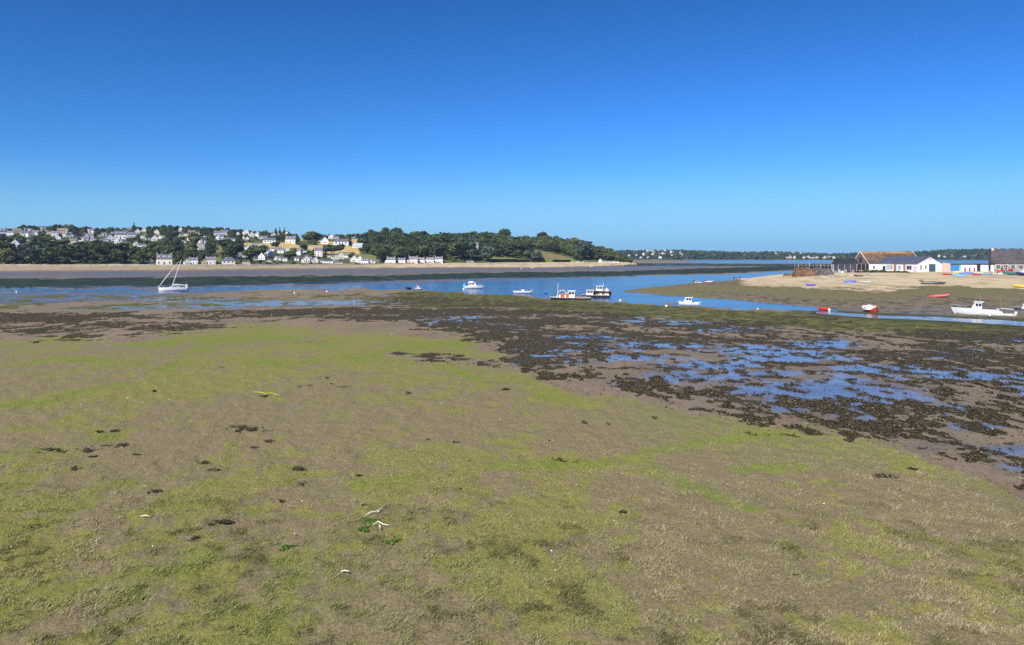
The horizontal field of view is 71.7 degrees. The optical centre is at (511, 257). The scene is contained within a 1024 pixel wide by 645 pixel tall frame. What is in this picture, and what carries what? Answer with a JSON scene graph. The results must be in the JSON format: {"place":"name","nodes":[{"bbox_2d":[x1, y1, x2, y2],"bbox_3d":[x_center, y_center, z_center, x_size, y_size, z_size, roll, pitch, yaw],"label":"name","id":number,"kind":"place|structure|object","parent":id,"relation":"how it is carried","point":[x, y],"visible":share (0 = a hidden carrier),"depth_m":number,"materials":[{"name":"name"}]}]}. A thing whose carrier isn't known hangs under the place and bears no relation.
{"place":"outdoors","nodes":[
{"label":"outdoors","id":0,"kind":"place"},
{"bbox_2d":[0,231,617,264],"bbox_3d":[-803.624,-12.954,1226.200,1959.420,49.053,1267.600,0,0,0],"label":"hillside","id":1,"kind":"structure","parent":0,"point":[549,256],"depth_m":790.90,"materials":[{"name":"plant"}]},
{"bbox_2d":[0,247,15,263],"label":"light tree","id":2,"kind":"object","parent":1,"relation":"on","point":[6,254],"visible":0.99,"depth_m":601.42,"materials":[{"name":"green plant"}]},
{"bbox_2d":[0,242,17,260],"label":"pine tree","id":3,"kind":"object","parent":1,"relation":"on","point":[5,245],"visible":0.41,"depth_m":630.75,"materials":[{"name":"green plant"}]},
{"bbox_2d":[11,238,21,246],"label":"house","id":4,"kind":"structure","parent":1,"relation":"on","point":[16,241],"depth_m":755.77,"materials":[{"name":"paint"}]},
{"bbox_2d":[15,253,24,261],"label":"broadleaf tree","id":5,"kind":"object","parent":1,"relation":"on","point":[19,257],"visible":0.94,"depth_m":613.72,"materials":[{"name":"green plant"}]},
{"bbox_2d":[15,245,30,261],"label":"pine tree","id":6,"kind":"object","parent":1,"relation":"on","point":[21,247],"visible":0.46,"depth_m":624.81,"materials":[{"name":"green plant"}]},
{"bbox_2d":[25,230,34,236],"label":"house","id":7,"kind":"structure","parent":1,"relation":"on","point":[28,233],"depth_m":886.83,"materials":[{"name":"paint"}]},
{"bbox_2d":[24,253,41,263],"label":"light tree","id":8,"kind":"object","parent":1,"relation":"on","point":[31,258],"visible":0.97,"depth_m":606.79,"materials":[{"name":"green plant"}]},
{"bbox_2d":[22,244,45,261],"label":"cedar tree","id":9,"kind":"object","parent":1,"relation":"on","point":[32,250],"visible":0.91,"depth_m":607.49,"materials":[{"name":"green plant"}]},
{"bbox_2d":[30,238,45,244],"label":"pine tree","id":10,"kind":"object","parent":1,"relation":"on","point":[38,240],"visible":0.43,"depth_m":669.79,"materials":[{"name":"green plant"}]},
{"bbox_2d":[40,246,57,263],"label":"broadleaf tree","id":11,"kind":"object","parent":1,"relation":"on","point":[49,253],"visible":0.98,"depth_m":606.35,"materials":[{"name":"green plant"}]},
{"bbox_2d":[42,236,56,245],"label":"pine tree","id":12,"kind":"object","parent":1,"relation":"on","point":[48,238],"visible":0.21,"depth_m":698.20,"materials":[{"name":"green plant"}]},
{"bbox_2d":[53,239,66,251],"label":"pine tree","id":13,"kind":"object","parent":1,"relation":"on","point":[58,242],"visible":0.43,"depth_m":642.35,"materials":[{"name":"green plant"}]},
{"bbox_2d":[54,250,71,264],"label":"pine tree","id":14,"kind":"object","parent":1,"relation":"on","point":[61,252],"visible":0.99,"depth_m":606.49,"materials":[{"name":"green plant"}]},
{"bbox_2d":[57,243,74,260],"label":"pine tree","id":15,"kind":"object","parent":1,"relation":"on","point":[68,247],"visible":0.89,"depth_m":612.87,"materials":[{"name":"green plant"}]},
{"bbox_2d":[68,226,79,235],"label":"broadleaf tree","id":16,"kind":"object","parent":1,"relation":"on","point":[74,230],"visible":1,"depth_m":891.29,"materials":[{"name":"green plant"}]},
{"bbox_2d":[73,244,89,262],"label":"pine tree","id":17,"kind":"object","parent":1,"relation":"on","point":[84,248],"visible":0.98,"depth_m":609.85,"materials":[{"name":"green plant"}]},
{"bbox_2d":[84,232,93,238],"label":"house","id":18,"kind":"structure","parent":1,"relation":"on","point":[90,235],"depth_m":854.14,"materials":[{"name":"paint"}]},
{"bbox_2d":[89,246,109,262],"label":"pine tree","id":19,"kind":"object","parent":1,"relation":"on","point":[96,249],"visible":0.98,"depth_m":611.63,"materials":[{"name":"green plant"}]},
{"bbox_2d":[107,248,121,261],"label":"broadleaf tree","id":20,"kind":"object","parent":1,"relation":"on","point":[111,252],"visible":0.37,"depth_m":617.45,"materials":[{"name":"green plant"}]},
{"bbox_2d":[111,250,127,263],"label":"broadleaf tree","id":21,"kind":"object","parent":1,"relation":"on","point":[119,255],"visible":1,"depth_m":609.93,"materials":[{"name":"green plant"}]},
{"bbox_2d":[114,230,126,238],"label":"house","id":22,"kind":"structure","parent":1,"relation":"on","point":[121,234],"depth_m":865.37,"materials":[{"name":"paint"}]},
{"bbox_2d":[113,242,128,251],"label":"pine tree","id":23,"kind":"object","parent":1,"relation":"on","point":[120,245],"visible":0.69,"depth_m":643.40,"materials":[{"name":"green plant"}]},
{"bbox_2d":[127,231,135,237],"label":"house","id":24,"kind":"structure","parent":1,"relation":"on","point":[131,234],"depth_m":881.21,"materials":[{"name":"paint"}]},
{"bbox_2d":[128,246,138,254],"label":"broadleaf tree","id":25,"kind":"object","parent":1,"relation":"on","point":[133,250],"visible":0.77,"depth_m":645.08,"materials":[{"name":"green plant"}]},
{"bbox_2d":[132,252,145,263],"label":"broadleaf tree","id":26,"kind":"object","parent":1,"relation":"on","point":[138,256],"visible":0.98,"depth_m":608.65,"materials":[{"name":"green plant"}]},
{"bbox_2d":[138,246,152,259],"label":"broadleaf tree","id":27,"kind":"object","parent":1,"relation":"on","point":[146,249],"visible":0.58,"depth_m":644.60,"materials":[{"name":"green plant"}]},
{"bbox_2d":[146,251,155,259],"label":"broadleaf tree","id":28,"kind":"object","parent":1,"relation":"on","point":[151,255],"visible":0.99,"depth_m":626.89,"materials":[{"name":"green plant"}]},
{"bbox_2d":[156,252,171,264],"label":"house","id":29,"kind":"structure","parent":1,"relation":"on","point":[163,259],"depth_m":603.57,"materials":[{"name":"paint"}]},
{"bbox_2d":[189,256,197,263],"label":"house","id":30,"kind":"structure","parent":1,"relation":"on","point":[193,260],"depth_m":615.95,"materials":[{"name":"paint"}]},
{"bbox_2d":[187,232,200,242],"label":"light tree","id":31,"kind":"object","parent":1,"relation":"on","point":[192,237],"visible":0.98,"depth_m":765.20,"materials":[{"name":"green plant"}]},
{"bbox_2d":[205,256,215,263],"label":"house","id":32,"kind":"structure","parent":1,"relation":"on","point":[210,260],"depth_m":617.62,"materials":[{"name":"paint"}]},
{"bbox_2d":[0,262,440,264],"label":"sea wall","id":33,"kind":"structure","parent":1,"relation":"on","point":[220,264],"depth_m":607.56,"materials":[{"name":"stone"}]},
{"bbox_2d":[216,239,236,247],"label":"broadleaf tree","id":34,"kind":"object","parent":1,"relation":"on","point":[224,243],"visible":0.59,"depth_m":706.59,"materials":[{"name":"green plant"}]},
{"bbox_2d":[221,257,235,263],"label":"house","id":35,"kind":"structure","parent":1,"relation":"on","point":[228,260],"depth_m":618.70,"materials":[{"name":"paint"}]},
{"bbox_2d":[224,241,244,258],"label":"broadleaf tree","id":36,"kind":"object","parent":1,"relation":"on","point":[234,249],"visible":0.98,"depth_m":659.38,"materials":[{"name":"green plant"}]},
{"bbox_2d":[241,248,257,259],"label":"broadleaf tree","id":37,"kind":"object","parent":1,"relation":"on","point":[250,253],"visible":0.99,"depth_m":645.02,"materials":[{"name":"green plant"}]},
{"bbox_2d":[253,245,268,254],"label":"broadleaf tree","id":38,"kind":"object","parent":1,"relation":"on","point":[261,248],"visible":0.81,"depth_m":690.63,"materials":[{"name":"green plant"}]},
{"bbox_2d":[263,236,275,242],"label":"house","id":39,"kind":"structure","parent":1,"relation":"on","point":[268,240],"depth_m":878.30,"materials":[{"name":"paint"}]},
{"bbox_2d":[285,235,295,243],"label":"house","id":40,"kind":"structure","parent":1,"relation":"on","point":[290,239],"depth_m":894.29,"materials":[{"name":"paint"}]},
{"bbox_2d":[287,248,296,255],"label":"broadleaf tree","id":41,"kind":"object","parent":1,"relation":"on","point":[293,251],"visible":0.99,"depth_m":692.54,"materials":[{"name":"green plant"}]},
{"bbox_2d":[301,254,309,262],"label":"house","id":42,"kind":"structure","parent":1,"relation":"on","point":[305,259],"depth_m":664.79,"materials":[{"name":"paint"}]},
{"bbox_2d":[301,231,316,243],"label":"broadleaf tree","id":43,"kind":"object","parent":1,"relation":"on","point":[308,235],"visible":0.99,"depth_m":923.87,"materials":[{"name":"green plant"}]},
{"bbox_2d":[0,230,619,263],"bbox_3d":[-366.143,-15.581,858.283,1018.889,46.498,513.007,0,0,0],"label":"undergrowth","id":44,"kind":"object","parent":1,"relation":"on","point":[199,262],"visible":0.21,"depth_m":656.68,"materials":[{"name":"green plant"}]},
{"bbox_2d":[310,233,322,240],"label":"broadleaf tree","id":45,"kind":"object","parent":1,"relation":"on","point":[317,236],"visible":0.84,"depth_m":929.54,"materials":[{"name":"green plant"}]},
{"bbox_2d":[314,246,322,256],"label":"house","id":46,"kind":"structure","parent":1,"relation":"on","point":[318,251],"depth_m":744.45,"materials":[{"name":"paint"}]},
{"bbox_2d":[7,224,632,261],"bbox_3d":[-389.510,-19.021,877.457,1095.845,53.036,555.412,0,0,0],"label":"woodland","id":47,"kind":"object","parent":1,"relation":"on","point":[556,243],"visible":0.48,"depth_m":901.22,"materials":[{"name":"green plant"}]},
{"bbox_2d":[323,244,331,251],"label":"broadleaf tree","id":48,"kind":"object","parent":1,"relation":"on","point":[326,247],"visible":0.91,"depth_m":772.00,"materials":[{"name":"green plant"}]},
{"bbox_2d":[331,245,339,252],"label":"broadleaf tree","id":49,"kind":"object","parent":1,"relation":"on","point":[335,248],"visible":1,"depth_m":774.29,"materials":[{"name":"green plant"}]},
{"bbox_2d":[333,237,348,245],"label":"house","id":50,"kind":"structure","parent":1,"relation":"on","point":[341,241],"depth_m":910.46,"materials":[{"name":"paint"}]},
{"bbox_2d":[352,242,363,247],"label":"house","id":51,"kind":"structure","parent":1,"relation":"on","point":[357,245],"depth_m":871.49,"materials":[{"name":"paint"}]},
{"bbox_2d":[371,243,383,248],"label":"broadleaf tree","id":52,"kind":"object","parent":1,"relation":"on","point":[376,245],"visible":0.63,"depth_m":790.26,"materials":[{"name":"green plant"}]},
{"bbox_2d":[373,247,389,261],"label":"broadleaf tree","id":53,"kind":"object","parent":1,"relation":"on","point":[381,252],"visible":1,"depth_m":705.55,"materials":[{"name":"green plant"}]},
{"bbox_2d":[384,243,395,252],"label":"broadleaf tree","id":54,"kind":"object","parent":1,"relation":"on","point":[389,247],"visible":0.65,"depth_m":736.37,"materials":[{"name":"green plant"}]},
{"bbox_2d":[387,256,395,262],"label":"house","id":55,"kind":"structure","parent":1,"relation":"on","point":[391,259],"depth_m":700.25,"materials":[{"name":"paint"}]},
{"bbox_2d":[390,249,402,259],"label":"broadleaf tree","id":56,"kind":"object","parent":1,"relation":"on","point":[397,253],"visible":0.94,"depth_m":710.27,"materials":[{"name":"green plant"}]},
{"bbox_2d":[405,246,416,255],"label":"broadleaf tree","id":57,"kind":"object","parent":1,"relation":"on","point":[412,251],"visible":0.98,"depth_m":736.13,"materials":[{"name":"green plant"}]},
{"bbox_2d":[409,256,417,263],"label":"house","id":58,"kind":"structure","parent":1,"relation":"on","point":[412,259],"depth_m":716.53,"materials":[{"name":"paint"}]},
{"bbox_2d":[416,244,429,256],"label":"broadleaf tree","id":59,"kind":"object","parent":1,"relation":"on","point":[422,249],"visible":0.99,"depth_m":744.42,"materials":[{"name":"green plant"}]},
{"bbox_2d":[428,244,442,256],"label":"broadleaf tree","id":60,"kind":"object","parent":1,"relation":"on","point":[434,249],"visible":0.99,"depth_m":746.93,"materials":[{"name":"green plant"}]},
{"bbox_2d":[434,232,451,242],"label":"broadleaf tree","id":61,"kind":"object","parent":1,"relation":"on","point":[441,237],"visible":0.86,"depth_m":831.03,"materials":[{"name":"green plant"}]},
{"bbox_2d":[449,240,467,258],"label":"broadleaf tree","id":62,"kind":"object","parent":1,"relation":"on","point":[457,247],"visible":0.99,"depth_m":762.30,"materials":[{"name":"green plant"}]},
{"bbox_2d":[464,241,478,259],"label":"broadleaf tree","id":63,"kind":"object","parent":1,"relation":"on","point":[471,246],"visible":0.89,"depth_m":766.20,"materials":[{"name":"green plant"}]},
{"bbox_2d":[481,246,494,261],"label":"broadleaf tree","id":64,"kind":"object","parent":1,"relation":"on","point":[487,251],"visible":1,"depth_m":769.77,"materials":[{"name":"green plant"}]},
{"bbox_2d":[492,259,517,261],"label":"hedge","id":65,"kind":"object","parent":1,"relation":"on","point":[504,260],"visible":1,"depth_m":784.02,"materials":[{"name":"green plant"}]},
{"bbox_2d":[499,228,511,234],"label":"broadleaf tree","id":66,"kind":"object","parent":1,"relation":"on","point":[503,230],"visible":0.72,"depth_m":1101.74,"materials":[{"name":"green plant"}]},
{"bbox_2d":[499,243,514,255],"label":"broadleaf tree","id":67,"kind":"object","parent":1,"relation":"on","point":[507,248],"visible":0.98,"depth_m":818.65,"materials":[{"name":"green plant"}]},
{"bbox_2d":[509,238,523,252],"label":"broadleaf tree","id":68,"kind":"object","parent":1,"relation":"on","point":[514,242],"visible":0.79,"depth_m":823.75,"materials":[{"name":"green plant"}]},
{"bbox_2d":[515,240,533,256],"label":"broadleaf tree","id":69,"kind":"object","parent":1,"relation":"on","point":[525,246],"visible":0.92,"depth_m":821.21,"materials":[{"name":"green plant"}]},
{"bbox_2d":[531,251,542,261],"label":"broadleaf tree","id":70,"kind":"object","parent":1,"relation":"on","point":[536,254],"visible":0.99,"depth_m":802.00,"materials":[{"name":"green plant"}]},
{"bbox_2d":[529,258,544,261],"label":"bush","id":71,"kind":"object","parent":1,"relation":"on","point":[537,259],"visible":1,"depth_m":802.99,"materials":[{"name":"green plant"}]},
{"bbox_2d":[567,237,579,245],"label":"light tree","id":72,"kind":"object","parent":1,"relation":"on","point":[574,241],"visible":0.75,"depth_m":944.72,"materials":[{"name":"green plant"}]},
{"bbox_2d":[575,240,591,259],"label":"broadleaf tree","id":73,"kind":"object","parent":1,"relation":"on","point":[583,246],"visible":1,"depth_m":837.25,"materials":[{"name":"green plant"}]},
{"bbox_2d":[0,260,987,311],"bbox_3d":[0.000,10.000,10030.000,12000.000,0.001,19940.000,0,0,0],"label":"water","id":74,"kind":"structure","parent":0,"point":[618,286],"depth_m":233.37,"materials":[{"name":"blue liquid"}]},
{"bbox_2d":[158,261,188,290],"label":"sailing yacht","id":75,"kind":"object","parent":74,"relation":"on","point":[185,288],"visible":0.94,"depth_m":206.59,"materials":[{"name":"white plastic"}]},
{"bbox_2d":[463,281,483,288],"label":"motor cruiser","id":76,"kind":"object","parent":74,"relation":"on","point":[472,284],"visible":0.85,"depth_m":224.21,"materials":[{"name":"white plastic"}]},
{"bbox_2d":[549,290,590,299],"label":"work barge","id":77,"kind":"object","parent":74,"relation":"on","point":[570,295],"visible":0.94,"depth_m":163.00,"materials":[{"name":"white metal"}]},
{"bbox_2d":[582,290,609,297],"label":"work barge","id":78,"kind":"object","parent":74,"relation":"on","point":[589,293],"visible":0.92,"depth_m":175.55,"materials":[{"name":"white metal"}]},
{"bbox_2d":[594,282,611,293],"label":"workboat","id":79,"kind":"object","parent":74,"relation":"on","point":[599,289],"visible":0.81,"depth_m":190.04,"materials":[{"name":"white metal"}]},
{"bbox_2d":[678,297,700,305],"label":"cabin boat","id":80,"kind":"object","parent":74,"relation":"on","point":[688,301],"visible":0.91,"depth_m":146.34,"materials":[{"name":"white plastic"}]},
{"bbox_2d":[862,304,877,312],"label":"dayboat","id":81,"kind":"object","parent":74,"relation":"on","point":[871,308],"visible":0.9,"depth_m":126.79,"materials":[{"name":"white paint"}]},
{"bbox_2d":[0,260,1023,644],"bbox_3d":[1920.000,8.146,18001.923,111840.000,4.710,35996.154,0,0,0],"label":"ground","id":82,"kind":"structure","parent":0,"point":[902,302],"depth_m":37.51,"materials":[{"name":"plant"}]},
{"bbox_2d":[276,544,303,550],"bbox_3d":[-7.517,9.808,23.995,0.898,0.146,0.496,0,0,0],"label":"sea lettuce","id":83,"kind":"object","parent":82,"relation":"on","point":[284,546],"visible":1,"depth_m":24.00,"materials":[{"name":"plant"}]},
{"bbox_2d":[355,525,369,531],"bbox_3d":[-5.404,9.816,25.603,0.584,0.154,0.705,0,0,0],"label":"sea lettuce","id":84,"kind":"object","parent":82,"relation":"on","point":[364,528],"visible":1,"depth_m":25.58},
{"bbox_2d":[359,515,390,525],"bbox_3d":[-5.145,9.805,26.401,1.256,0.138,1.113,0,0,0],"label":"sea lettuce","id":85,"kind":"object","parent":82,"relation":"on","point":[369,519],"visible":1,"depth_m":26.47,"materials":[{"name":"plant"}]},
{"bbox_2d":[381,538,401,547],"bbox_3d":[-4.221,9.805,24.376,0.812,0.148,0.854,0,0,0],"label":"sea lettuce","id":86,"kind":"object","parent":82,"relation":"on","point":[391,541],"visible":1,"depth_m":24.42,"materials":[{"name":"plant"}]},
{"bbox_2d":[0,307,1023,575],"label":"seaweed","id":87,"kind":"object","parent":82,"relation":"on","point":[868,427],"visible":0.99,"depth_m":53.30,"materials":[{"name":"plant"}]},
{"bbox_2d":[792,267,816,276],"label":"oyster bag heap","id":88,"kind":"object","parent":82,"relation":"on","point":[802,271],"visible":0.87,"depth_m":280.74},
{"bbox_2d":[798,263,831,269],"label":"timber pen","id":89,"kind":"object","parent":82,"relation":"on","point":[813,266],"visible":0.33,"depth_m":291.50,"materials":[{"name":"grey wood"}]},
{"bbox_2d":[813,267,833,274],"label":"oyster bag heap","id":90,"kind":"object","parent":82,"relation":"on","point":[821,271],"visible":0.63,"depth_m":281.69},
{"bbox_2d":[832,258,857,272],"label":"open shed","id":91,"kind":"structure","parent":82,"relation":"on","point":[846,265],"depth_m":300.37,"materials":[{"name":"grey wood"}]},
{"bbox_2d":[867,269,885,272],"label":"bush","id":92,"kind":"object","parent":82,"relation":"on","point":[876,271],"visible":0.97,"depth_m":297.47,"materials":[{"name":"green plant"}]},
{"bbox_2d":[855,251,915,269],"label":"boat house","id":93,"kind":"structure","parent":82,"relation":"on","point":[867,260],"depth_m":341.10,"materials":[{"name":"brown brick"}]},
{"bbox_2d":[855,264,867,269],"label":"doorway","id":94,"kind":"structure","parent":93,"relation":"in","point":[857,266],"depth_m":342.37,"materials":[{"name":"brown wood"}]},
{"bbox_2d":[885,271,908,272],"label":"hedge","id":95,"kind":"object","parent":82,"relation":"on","point":[896,272],"visible":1,"depth_m":296.32,"materials":[{"name":"green plant"}]},
{"bbox_2d":[878,256,949,271],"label":"building","id":96,"kind":"structure","parent":82,"relation":"on","point":[913,263],"depth_m":307.93,"materials":[{"name":"paint"}]},
{"bbox_2d":[921,281,945,283],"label":"rowing boat","id":97,"kind":"object","parent":82,"relation":"on","point":[929,282],"visible":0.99,"depth_m":213.81,"materials":[{"name":"white paint"}]},
{"bbox_2d":[927,293,949,296],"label":"inflatable dinghy","id":98,"kind":"object","parent":82,"relation":"on","point":[942,295],"visible":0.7,"depth_m":160.97,"materials":[{"name":"red rubber"}]},
{"bbox_2d":[950,264,994,270],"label":"flat shed","id":99,"kind":"structure","parent":82,"relation":"on","point":[968,267],"depth_m":315.70,"materials":[{"name":"paint"}]},
{"bbox_2d":[950,265,958,270],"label":"door","id":100,"kind":"structure","parent":99,"relation":"in","point":[952,267],"depth_m":318.81,"materials":[{"name":"wood"}]},
{"bbox_2d":[981,265,993,270],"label":"side door","id":101,"kind":"structure","parent":99,"relation":"in","point":[983,267],"depth_m":312.76,"materials":[{"name":"wood"}]},
{"bbox_2d":[951,301,999,315],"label":"motor cruiser","id":102,"kind":"object","parent":82,"relation":"on","point":[977,308],"visible":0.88,"depth_m":120.64,"materials":[{"name":"white plastic"}]},
{"bbox_2d":[988,248,1023,271],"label":"long house","id":103,"kind":"structure","parent":82,"relation":"on","point":[1013,259],"depth_m":310.25,"materials":[{"name":"stone"}]},
{"bbox_2d":[996,308,1016,315],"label":"sailboat","id":104,"kind":"object","parent":82,"relation":"on","point":[1000,313],"visible":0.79,"depth_m":118.61,"materials":[{"name":"plastic"}]},
{"bbox_2d":[1003,269,1019,274],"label":"cabin boat","id":105,"kind":"object","parent":82,"relation":"on","point":[1010,272],"visible":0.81,"depth_m":274.39,"materials":[{"name":"teal paint"}]},
{"bbox_2d":[0,0,1023,253],"label":"sky","id":106,"kind":"structure","parent":0,"point":[819,126],"materials":[{"name":"blue"}]},
{"bbox_2d":[629,253,984,259],"bbox_3d":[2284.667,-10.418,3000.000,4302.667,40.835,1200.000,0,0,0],"label":"hills","id":107,"kind":"structure","parent":0,"point":[777,259],"depth_m":2425.23,"materials":[{"name":"plant"}]},
{"bbox_2d":[616,248,1021,259],"bbox_3d":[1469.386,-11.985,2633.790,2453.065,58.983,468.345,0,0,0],"label":"woodland","id":108,"kind":"object","parent":107,"relation":"on","point":[977,253],"visible":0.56,"depth_m":2573.18,"materials":[{"name":"green plant"}]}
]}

